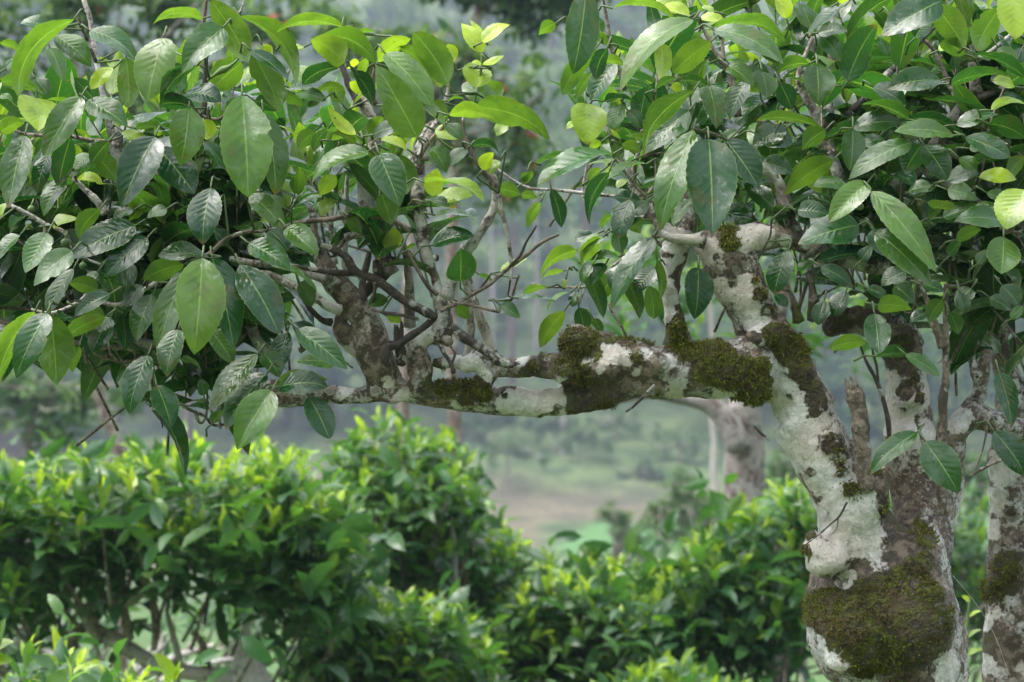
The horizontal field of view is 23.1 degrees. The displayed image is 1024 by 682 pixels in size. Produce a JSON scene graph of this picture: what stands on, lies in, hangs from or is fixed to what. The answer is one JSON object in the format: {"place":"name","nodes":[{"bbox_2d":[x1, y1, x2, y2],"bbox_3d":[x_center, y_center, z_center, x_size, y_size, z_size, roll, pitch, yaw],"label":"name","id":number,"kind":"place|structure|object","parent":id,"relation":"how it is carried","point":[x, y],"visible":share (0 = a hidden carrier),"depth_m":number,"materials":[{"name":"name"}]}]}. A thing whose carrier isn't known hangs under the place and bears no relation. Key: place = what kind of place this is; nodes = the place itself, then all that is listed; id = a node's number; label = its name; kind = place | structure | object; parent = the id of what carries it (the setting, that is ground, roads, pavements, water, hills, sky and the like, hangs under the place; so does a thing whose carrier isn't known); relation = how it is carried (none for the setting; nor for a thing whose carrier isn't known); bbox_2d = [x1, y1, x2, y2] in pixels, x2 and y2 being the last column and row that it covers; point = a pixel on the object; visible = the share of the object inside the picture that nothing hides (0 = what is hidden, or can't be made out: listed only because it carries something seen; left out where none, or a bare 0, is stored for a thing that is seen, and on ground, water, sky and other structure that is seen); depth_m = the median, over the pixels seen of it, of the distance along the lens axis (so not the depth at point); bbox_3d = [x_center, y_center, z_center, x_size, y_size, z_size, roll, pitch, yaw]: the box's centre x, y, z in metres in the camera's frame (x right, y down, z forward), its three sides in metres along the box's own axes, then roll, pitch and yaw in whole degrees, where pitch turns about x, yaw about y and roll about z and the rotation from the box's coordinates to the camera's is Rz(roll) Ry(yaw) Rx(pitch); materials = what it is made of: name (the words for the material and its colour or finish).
{"place":"outdoors","nodes":[
{"label":"outdoors","id":0,"kind":"place"},
{"bbox_2d":[0,0,1023,681],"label":"ground","id":1,"kind":"structure","parent":0,"point":[570,492],"depth_m":113.51,"materials":[{"name":"plant"}]},
{"bbox_2d":[0,618,13,664],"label":"tea seedling","id":2,"kind":"object","parent":1,"relation":"on","point":[4,642],"visible":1,"depth_m":3.99,"materials":[{"name":"green plant"}]},
{"bbox_2d":[0,0,52,12],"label":"hillside tree","id":3,"kind":"object","parent":1,"relation":"on","point":[7,3],"visible":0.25,"depth_m":175.42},
{"bbox_2d":[0,0,61,57],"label":"hillside tree","id":4,"kind":"object","parent":1,"relation":"on","point":[28,28],"visible":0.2,"depth_m":192.49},
{"bbox_2d":[0,364,86,448],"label":"hillside tree","id":5,"kind":"object","parent":1,"relation":"on","point":[44,374],"visible":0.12,"depth_m":113.00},
{"bbox_2d":[29,625,66,681],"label":"tea seedling","id":6,"kind":"object","parent":1,"relation":"on","point":[55,636],"visible":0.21,"depth_m":4.79,"materials":[{"name":"green plant"}]},
{"bbox_2d":[0,366,150,679],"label":"broadleaf tree","id":7,"kind":"object","parent":1,"relation":"on","point":[34,392],"visible":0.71,"depth_m":23.92,"materials":[{"name":"green plant"}]},
{"bbox_2d":[14,367,136,460],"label":"hillside tree","id":8,"kind":"object","parent":1,"relation":"on","point":[95,436],"visible":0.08,"depth_m":115.91,"materials":[{"name":"plant"}]},
{"bbox_2d":[64,16,131,61],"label":"hillside tree","id":9,"kind":"object","parent":1,"relation":"on","point":[95,26],"visible":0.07,"depth_m":191.62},
{"bbox_2d":[79,34,133,96],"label":"hillside tree","id":10,"kind":"object","parent":1,"relation":"on","point":[100,52],"visible":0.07,"depth_m":177.77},
{"bbox_2d":[103,370,109,380],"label":"hillside tree","id":11,"kind":"object","parent":1,"relation":"on","point":[108,376],"depth_m":125.50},
{"bbox_2d":[97,3,155,36],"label":"hillside tree","id":12,"kind":"object","parent":1,"relation":"on","point":[141,26],"visible":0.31,"depth_m":205.25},
{"bbox_2d":[0,594,273,681],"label":"tea bush","id":13,"kind":"object","parent":1,"relation":"on","point":[74,667],"visible":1,"depth_m":4.47,"materials":[{"name":"green plant"}]},
{"bbox_2d":[105,361,182,423],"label":"hillside tree","id":14,"kind":"object","parent":1,"relation":"on","point":[118,417],"visible":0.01,"depth_m":119.97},
{"bbox_2d":[0,588,293,681],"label":"tea bush","id":15,"kind":"object","parent":1,"relation":"on","point":[95,652],"visible":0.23,"depth_m":8.55,"materials":[{"name":"green plant"}]},
{"bbox_2d":[0,0,322,677],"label":"broadleaf tree","id":16,"kind":"object","parent":1,"relation":"on","point":[152,11],"visible":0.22,"depth_m":14.94,"materials":[{"name":"green plant"}]},
{"bbox_2d":[154,653,184,681],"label":"tea seedling","id":17,"kind":"object","parent":1,"relation":"on","point":[169,669],"visible":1,"depth_m":4.19,"materials":[{"name":"green plant"}]},
{"bbox_2d":[174,33,186,46],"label":"hillside tree","id":18,"kind":"object","parent":1,"relation":"on","point":[179,44],"visible":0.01,"depth_m":185.64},
{"bbox_2d":[0,418,410,681],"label":"tea bush","id":19,"kind":"object","parent":1,"relation":"on","point":[250,534],"visible":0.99,"depth_m":6.08,"materials":[{"name":"green plant"}]},
{"bbox_2d":[167,343,271,441],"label":"hillside tree","id":20,"kind":"object","parent":1,"relation":"on","point":[189,415],"visible":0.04,"depth_m":114.25,"materials":[{"name":"plant"}]},
{"bbox_2d":[188,0,265,24],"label":"hillside tree","id":21,"kind":"object","parent":1,"relation":"on","point":[210,18],"visible":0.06,"depth_m":203.84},
{"bbox_2d":[212,48,253,81],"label":"hillside tree","id":22,"kind":"object","parent":1,"relation":"on","point":[220,55],"visible":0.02,"depth_m":173.77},
{"bbox_2d":[248,42,290,79],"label":"hillside tree","id":23,"kind":"object","parent":1,"relation":"on","point":[281,56],"visible":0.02,"depth_m":190.47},
{"bbox_2d":[237,0,351,62],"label":"hillside tree","id":24,"kind":"object","parent":1,"relation":"on","point":[309,33],"visible":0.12,"depth_m":178.62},
{"bbox_2d":[282,274,316,332],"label":"hillside tree","id":25,"kind":"object","parent":1,"relation":"on","point":[293,314],"visible":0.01,"depth_m":131.75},
{"bbox_2d":[239,329,365,427],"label":"hillside tree","id":26,"kind":"object","parent":1,"relation":"on","point":[288,414],"visible":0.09,"depth_m":117.22,"materials":[{"name":"plant"}]},
{"bbox_2d":[253,75,351,146],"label":"hillside tree","id":27,"kind":"object","parent":1,"relation":"on","point":[314,112],"depth_m":163.53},
{"bbox_2d":[258,0,360,58],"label":"hillside tree","id":28,"kind":"object","parent":1,"relation":"on","point":[301,39],"visible":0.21,"depth_m":204.50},
{"bbox_2d":[286,138,356,199],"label":"hillside tree","id":29,"kind":"object","parent":1,"relation":"on","point":[291,170],"visible":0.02,"depth_m":153.08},
{"bbox_2d":[293,166,363,283],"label":"hillside tree","id":30,"kind":"object","parent":1,"relation":"on","point":[342,196],"visible":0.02,"depth_m":141.26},
{"bbox_2d":[283,56,381,268],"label":"hillside tree","id":31,"kind":"object","parent":1,"relation":"on","point":[316,110],"visible":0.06,"depth_m":134.56,"materials":[{"name":"plant"}]},
{"bbox_2d":[325,50,354,81],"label":"hillside tree","id":32,"kind":"object","parent":1,"relation":"on","point":[333,75],"visible":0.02,"depth_m":185.52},
{"bbox_2d":[282,281,439,422],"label":"hillside tree","id":33,"kind":"object","parent":1,"relation":"on","point":[334,375],"visible":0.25,"depth_m":113.44,"materials":[{"name":"plant"}]},
{"bbox_2d":[312,241,423,318],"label":"hillside tree","id":34,"kind":"object","parent":1,"relation":"on","point":[351,279],"visible":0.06,"depth_m":127.27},
{"bbox_2d":[321,211,445,339],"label":"hillside tree","id":35,"kind":"object","parent":1,"relation":"on","point":[435,250],"visible":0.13,"depth_m":120.02,"materials":[{"name":"plant"}]},
{"bbox_2d":[356,0,415,34],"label":"hillside tree","id":36,"kind":"object","parent":1,"relation":"on","point":[372,10],"visible":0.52,"depth_m":203.30,"materials":[{"name":"plant"}]},
{"bbox_2d":[335,164,445,255],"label":"hillside tree","id":37,"kind":"object","parent":1,"relation":"on","point":[355,199],"visible":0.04,"depth_m":140.88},
{"bbox_2d":[331,263,473,406],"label":"hillside tree","id":38,"kind":"object","parent":1,"relation":"on","point":[393,305],"visible":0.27,"depth_m":112.32,"materials":[{"name":"plant"}]},
{"bbox_2d":[262,566,554,681],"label":"tea bush","id":39,"kind":"object","parent":1,"relation":"on","point":[411,640],"visible":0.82,"depth_m":6.65,"materials":[{"name":"green plant"}]},
{"bbox_2d":[314,404,506,612],"bbox_3d":[-0.340,0.817,7.642,0.652,1.390,1.115,0,0,0],"label":"tea bush","id":40,"kind":"object","parent":1,"relation":"on","point":[417,496],"visible":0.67,"depth_m":7.32,"materials":[{"name":"green plant"}]},
{"bbox_2d":[274,491,575,658],"bbox_3d":[-0.317,0.958,8.242,1.178,1.116,1.208,0,0,0],"label":"tea bush","id":41,"kind":"object","parent":1,"relation":"on","point":[487,593],"visible":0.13,"depth_m":7.96,"materials":[{"name":"green plant"}]},
{"bbox_2d":[369,0,486,42],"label":"hillside tree","id":42,"kind":"object","parent":1,"relation":"on","point":[409,18],"visible":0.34,"depth_m":162.62,"materials":[{"name":"plant"}]},
{"bbox_2d":[406,145,461,222],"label":"hillside tree","id":43,"kind":"object","parent":1,"relation":"on","point":[428,171],"visible":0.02,"depth_m":150.32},
{"bbox_2d":[310,0,564,435],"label":"broadleaf tree","id":44,"kind":"object","parent":1,"relation":"on","point":[517,137],"visible":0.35,"depth_m":12.96,"materials":[{"name":"green plant"}]},
{"bbox_2d":[391,0,506,23],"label":"hillside tree","id":45,"kind":"object","parent":1,"relation":"on","point":[446,7],"visible":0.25,"depth_m":204.42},
{"bbox_2d":[411,289,510,414],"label":"hillside tree","id":46,"kind":"object","parent":1,"relation":"on","point":[461,346],"visible":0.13,"depth_m":114.17,"materials":[{"name":"plant"}]},
{"bbox_2d":[399,226,525,299],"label":"hillside tree","id":47,"kind":"object","parent":1,"relation":"on","point":[442,275],"visible":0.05,"depth_m":132.40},
{"bbox_2d":[450,21,490,51],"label":"hillside tree","id":48,"kind":"object","parent":1,"relation":"on","point":[462,37],"visible":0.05,"depth_m":187.57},
{"bbox_2d":[411,240,534,338],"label":"hillside tree","id":49,"kind":"object","parent":1,"relation":"on","point":[480,257],"visible":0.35,"depth_m":126.50,"materials":[{"name":"plant"}]},
{"bbox_2d":[435,417,511,469],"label":"bank shrub","id":50,"kind":"object","parent":1,"relation":"on","point":[479,435],"visible":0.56,"depth_m":105.97,"materials":[{"name":"green plant"}]},
{"bbox_2d":[462,413,541,443],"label":"bank shrub","id":51,"kind":"object","parent":1,"relation":"on","point":[496,418],"visible":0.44,"depth_m":110.89,"materials":[{"name":"green plant"}]},
{"bbox_2d":[429,140,579,233],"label":"hillside tree","id":52,"kind":"object","parent":1,"relation":"on","point":[554,222],"visible":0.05,"depth_m":144.97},
{"bbox_2d":[441,171,571,386],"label":"bare trunk","id":53,"kind":"object","parent":1,"relation":"on","point":[492,226],"visible":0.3,"depth_m":117.92,"materials":[{"name":"plant"}]},
{"bbox_2d":[454,28,565,100],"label":"hillside tree","id":54,"kind":"object","parent":1,"relation":"on","point":[507,57],"visible":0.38,"depth_m":177.67,"materials":[{"name":"plant"}]},
{"bbox_2d":[471,60,550,137],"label":"hillside tree","id":55,"kind":"object","parent":1,"relation":"on","point":[498,74],"visible":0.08,"depth_m":163.74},
{"bbox_2d":[0,0,1023,681],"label":"tea tree","id":56,"kind":"object","parent":1,"relation":"on","point":[196,282],"visible":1,"depth_m":2.96,"materials":[{"name":"green plant"}]},
{"bbox_2d":[953,576,1009,675],"bbox_3d":[0.577,0.358,3.130,0.024,0.154,0.277,0,0,25],"label":"spider thread","id":57,"kind":"object","parent":56,"relation":"hanging from","point":[987,621],"visible":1,"depth_m":3.23},
{"bbox_2d":[413,0,611,455],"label":"broadleaf tree","id":58,"kind":"object","parent":1,"relation":"on","point":[513,12],"visible":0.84,"depth_m":15.97,"materials":[{"name":"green plant"}]},
{"bbox_2d":[468,76,561,180],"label":"hillside tree","id":59,"kind":"object","parent":1,"relation":"on","point":[551,105],"visible":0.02,"depth_m":152.76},
{"bbox_2d":[483,432,556,492],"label":"tree","id":60,"kind":"object","parent":1,"relation":"on","point":[515,449],"visible":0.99,"depth_m":103.93,"materials":[{"name":"green plant"}]},
{"bbox_2d":[433,117,618,384],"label":"hillside tree","id":61,"kind":"object","parent":1,"relation":"on","point":[511,320],"visible":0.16,"depth_m":119.21,"materials":[{"name":"plant"}]},
{"bbox_2d":[480,10,601,56],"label":"hillside tree","id":62,"kind":"object","parent":1,"relation":"on","point":[553,43],"visible":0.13,"depth_m":188.96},
{"bbox_2d":[480,137,606,349],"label":"tree","id":63,"kind":"object","parent":1,"relation":"on","point":[564,176],"visible":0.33,"depth_m":123.92,"materials":[{"name":"plant"}]},
{"bbox_2d":[477,187,617,294],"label":"hillside tree","id":64,"kind":"object","parent":1,"relation":"on","point":[546,251],"visible":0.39,"depth_m":131.28,"materials":[{"name":"plant"}]},
{"bbox_2d":[512,305,598,454],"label":"tree","id":65,"kind":"object","parent":1,"relation":"on","point":[518,334],"visible":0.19,"depth_m":109.94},
{"bbox_2d":[525,415,597,453],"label":"tree","id":66,"kind":"object","parent":1,"relation":"on","point":[555,423],"visible":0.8,"depth_m":109.88,"materials":[{"name":"green plant"}]},
{"bbox_2d":[506,41,648,285],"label":"hillside tree","id":67,"kind":"object","parent":1,"relation":"on","point":[556,111],"visible":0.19,"depth_m":125.88,"materials":[{"name":"plant"}]},
{"bbox_2d":[554,423,619,461],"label":"tree","id":68,"kind":"object","parent":1,"relation":"on","point":[591,439],"visible":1,"depth_m":107.90,"materials":[{"name":"green plant"}]},
{"bbox_2d":[521,305,662,356],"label":"bare trunk","id":69,"kind":"object","parent":1,"relation":"on","point":[644,332],"visible":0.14,"depth_m":116.17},
{"bbox_2d":[559,67,627,129],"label":"hillside tree","id":70,"kind":"object","parent":1,"relation":"on","point":[588,68],"visible":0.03,"depth_m":162.79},
{"bbox_2d":[558,164,629,239],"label":"hillside tree","id":71,"kind":"object","parent":1,"relation":"on","point":[609,201],"visible":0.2,"depth_m":139.34,"materials":[{"name":"plant"}]},
{"bbox_2d":[566,130,623,209],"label":"hillside tree","id":72,"kind":"object","parent":1,"relation":"on","point":[603,165],"visible":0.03,"depth_m":149.27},
{"bbox_2d":[474,526,726,681],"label":"tea bush","id":73,"kind":"object","parent":1,"relation":"on","point":[543,639],"visible":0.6,"depth_m":7.26,"materials":[{"name":"green plant"}]},
{"bbox_2d":[540,256,662,340],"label":"hillside tree","id":74,"kind":"object","parent":1,"relation":"on","point":[587,301],"visible":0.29,"depth_m":122.94,"materials":[{"name":"plant"}]},
{"bbox_2d":[567,2,652,75],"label":"hillside tree","id":75,"kind":"object","parent":1,"relation":"on","point":[622,26],"visible":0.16,"depth_m":171.24,"materials":[{"name":"plant"}]},
{"bbox_2d":[580,404,673,441],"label":"bank shrub","id":76,"kind":"object","parent":1,"relation":"on","point":[620,419],"visible":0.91,"depth_m":111.96,"materials":[{"name":"green plant"}]},
{"bbox_2d":[625,5,628,34],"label":"hillside tree","id":77,"kind":"object","parent":1,"relation":"on","point":[626,11],"visible":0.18,"depth_m":191.18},
{"bbox_2d":[593,500,675,567],"bbox_3d":[1.299,2.735,26.005,0.950,2.169,0.572,0,0,0],"label":"round shrub","id":78,"kind":"object","parent":1,"relation":"on","point":[619,535],"visible":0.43,"depth_m":25.98,"materials":[{"name":"green plant"}]},
{"bbox_2d":[605,0,663,29],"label":"hillside tree","id":79,"kind":"object","parent":1,"relation":"on","point":[632,9],"visible":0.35,"depth_m":200.13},
{"bbox_2d":[613,457,674,480],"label":"bank shrub","id":80,"kind":"object","parent":1,"relation":"on","point":[639,469],"visible":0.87,"depth_m":105.93,"materials":[{"name":"green plant"}]},
{"bbox_2d":[609,231,687,293],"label":"hillside tree","id":81,"kind":"object","parent":1,"relation":"on","point":[628,248],"visible":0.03,"depth_m":127.26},
{"bbox_2d":[631,463,723,546],"bbox_3d":[1.700,2.374,23.997,1.142,2.408,0.620,0,0,0],"label":"round shrub","id":82,"kind":"object","parent":1,"relation":"on","point":[661,514],"visible":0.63,"depth_m":23.95,"materials":[{"name":"green plant"}]},
{"bbox_2d":[533,466,822,681],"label":"tea bush","id":83,"kind":"object","parent":1,"relation":"on","point":[739,574],"visible":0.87,"depth_m":6.85,"materials":[{"name":"green plant"}]},
{"bbox_2d":[638,425,723,462],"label":"bank shrub","id":84,"kind":"object","parent":1,"relation":"on","point":[692,444],"visible":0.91,"depth_m":108.95,"materials":[{"name":"green plant"}]},
{"bbox_2d":[557,633,815,681],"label":"tea bush","id":85,"kind":"object","parent":1,"relation":"on","point":[674,671],"visible":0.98,"depth_m":6.38,"materials":[{"name":"green plant"}]},
{"bbox_2d":[655,301,734,399],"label":"hillside tree","id":86,"kind":"object","parent":1,"relation":"on","point":[703,327],"visible":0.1,"depth_m":112.69,"materials":[{"name":"plant"}]},
{"bbox_2d":[618,187,802,521],"bbox_3d":[2.094,0.982,27.002,2.087,5.907,1.274,0,0,0],"label":"broadleaf tree","id":87,"kind":"object","parent":1,"relation":"on","point":[692,257],"visible":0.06,"depth_m":26.97,"materials":[{"name":"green plant"}]},
{"bbox_2d":[650,293,819,349],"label":"hillside tree","id":88,"kind":"object","parent":1,"relation":"on","point":[719,310],"visible":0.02,"depth_m":119.93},
{"bbox_2d":[712,4,781,57],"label":"hillside tree","id":89,"kind":"object","parent":1,"relation":"on","point":[773,19],"visible":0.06,"depth_m":187.12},
{"bbox_2d":[565,65,972,508],"bbox_3d":[1.036,-0.013,8.625,1.752,2.077,1.481,0,0,0],"label":"tea tree","id":90,"kind":"object","parent":1,"relation":"on","point":[735,423],"visible":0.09,"depth_m":8.54,"materials":[{"name":"grey plant"}]},
{"bbox_2d":[723,287,821,350],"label":"hillside tree","id":91,"kind":"object","parent":1,"relation":"on","point":[787,314],"visible":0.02,"depth_m":120.60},
{"bbox_2d":[759,20,802,83],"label":"hillside tree","id":92,"kind":"object","parent":1,"relation":"on","point":[787,81],"visible":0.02,"depth_m":179.13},
{"bbox_2d":[769,2,826,15],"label":"hillside tree","id":93,"kind":"object","parent":1,"relation":"on","point":[804,3],"visible":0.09,"depth_m":205.11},
{"bbox_2d":[759,225,843,299],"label":"hillside tree","id":94,"kind":"object","parent":1,"relation":"on","point":[767,263],"visible":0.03,"depth_m":132.06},
{"bbox_2d":[781,107,837,136],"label":"hillside tree","id":95,"kind":"object","parent":1,"relation":"on","point":[835,112],"depth_m":161.06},
{"bbox_2d":[761,236,868,370],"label":"hillside tree","id":96,"kind":"object","parent":1,"relation":"on","point":[823,288],"visible":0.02,"depth_m":124.47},
{"bbox_2d":[750,5,881,111],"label":"hillside tree","id":97,"kind":"object","parent":1,"relation":"on","point":[794,53],"visible":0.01,"depth_m":150.01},
{"bbox_2d":[772,291,941,448],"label":"hillside tree","id":98,"kind":"object","parent":1,"relation":"on","point":[838,393],"visible":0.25,"depth_m":110.16,"materials":[{"name":"plant"}]},
{"bbox_2d":[764,431,989,681],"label":"round shrub","id":99,"kind":"object","parent":1,"relation":"on","point":[776,470],"visible":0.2,"depth_m":19.98,"materials":[{"name":"green plant"}]},
{"bbox_2d":[821,282,950,343],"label":"hillside tree","id":100,"kind":"object","parent":1,"relation":"on","point":[938,319],"visible":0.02,"depth_m":128.40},
{"bbox_2d":[809,478,988,681],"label":"tea bush","id":101,"kind":"object","parent":1,"relation":"on","point":[968,551],"visible":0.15,"depth_m":9.30,"materials":[{"name":"green plant"}]},
{"bbox_2d":[851,320,994,426],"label":"hillside tree","id":102,"kind":"object","parent":1,"relation":"on","point":[934,383],"visible":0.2,"depth_m":109.13,"materials":[{"name":"plant"}]},
{"bbox_2d":[922,344,993,404],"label":"hillside tree","id":103,"kind":"object","parent":1,"relation":"on","point":[963,375],"visible":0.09,"depth_m":115.68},
{"bbox_2d":[920,315,1023,406],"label":"hillside tree","id":104,"kind":"object","parent":1,"relation":"on","point":[990,390],"visible":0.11,"depth_m":113.29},
{"bbox_2d":[962,595,981,670],"bbox_3d":[0.766,0.964,4.195,0.050,1.076,0.016,0,0,4],"label":"tea seedling","id":105,"kind":"object","parent":1,"relation":"on","point":[971,633],"visible":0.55,"depth_m":4.20,"materials":[{"name":"green plant"}]},
{"bbox_2d":[930,187,1023,681],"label":"tea tree","id":106,"kind":"object","parent":1,"relation":"on","point":[1001,590],"visible":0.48,"depth_m":3.32,"materials":[{"name":"grey plant"}]},
{"bbox_2d":[978,0,1003,30],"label":"hillside tree","id":107,"kind":"object","parent":1,"relation":"on","point":[992,3],"visible":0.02,"depth_m":189.09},
{"bbox_2d":[1008,318,1023,339],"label":"hillside tree","id":108,"kind":"object","parent":1,"relation":"on","point":[1020,327],"visible":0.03,"depth_m":116.79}
]}

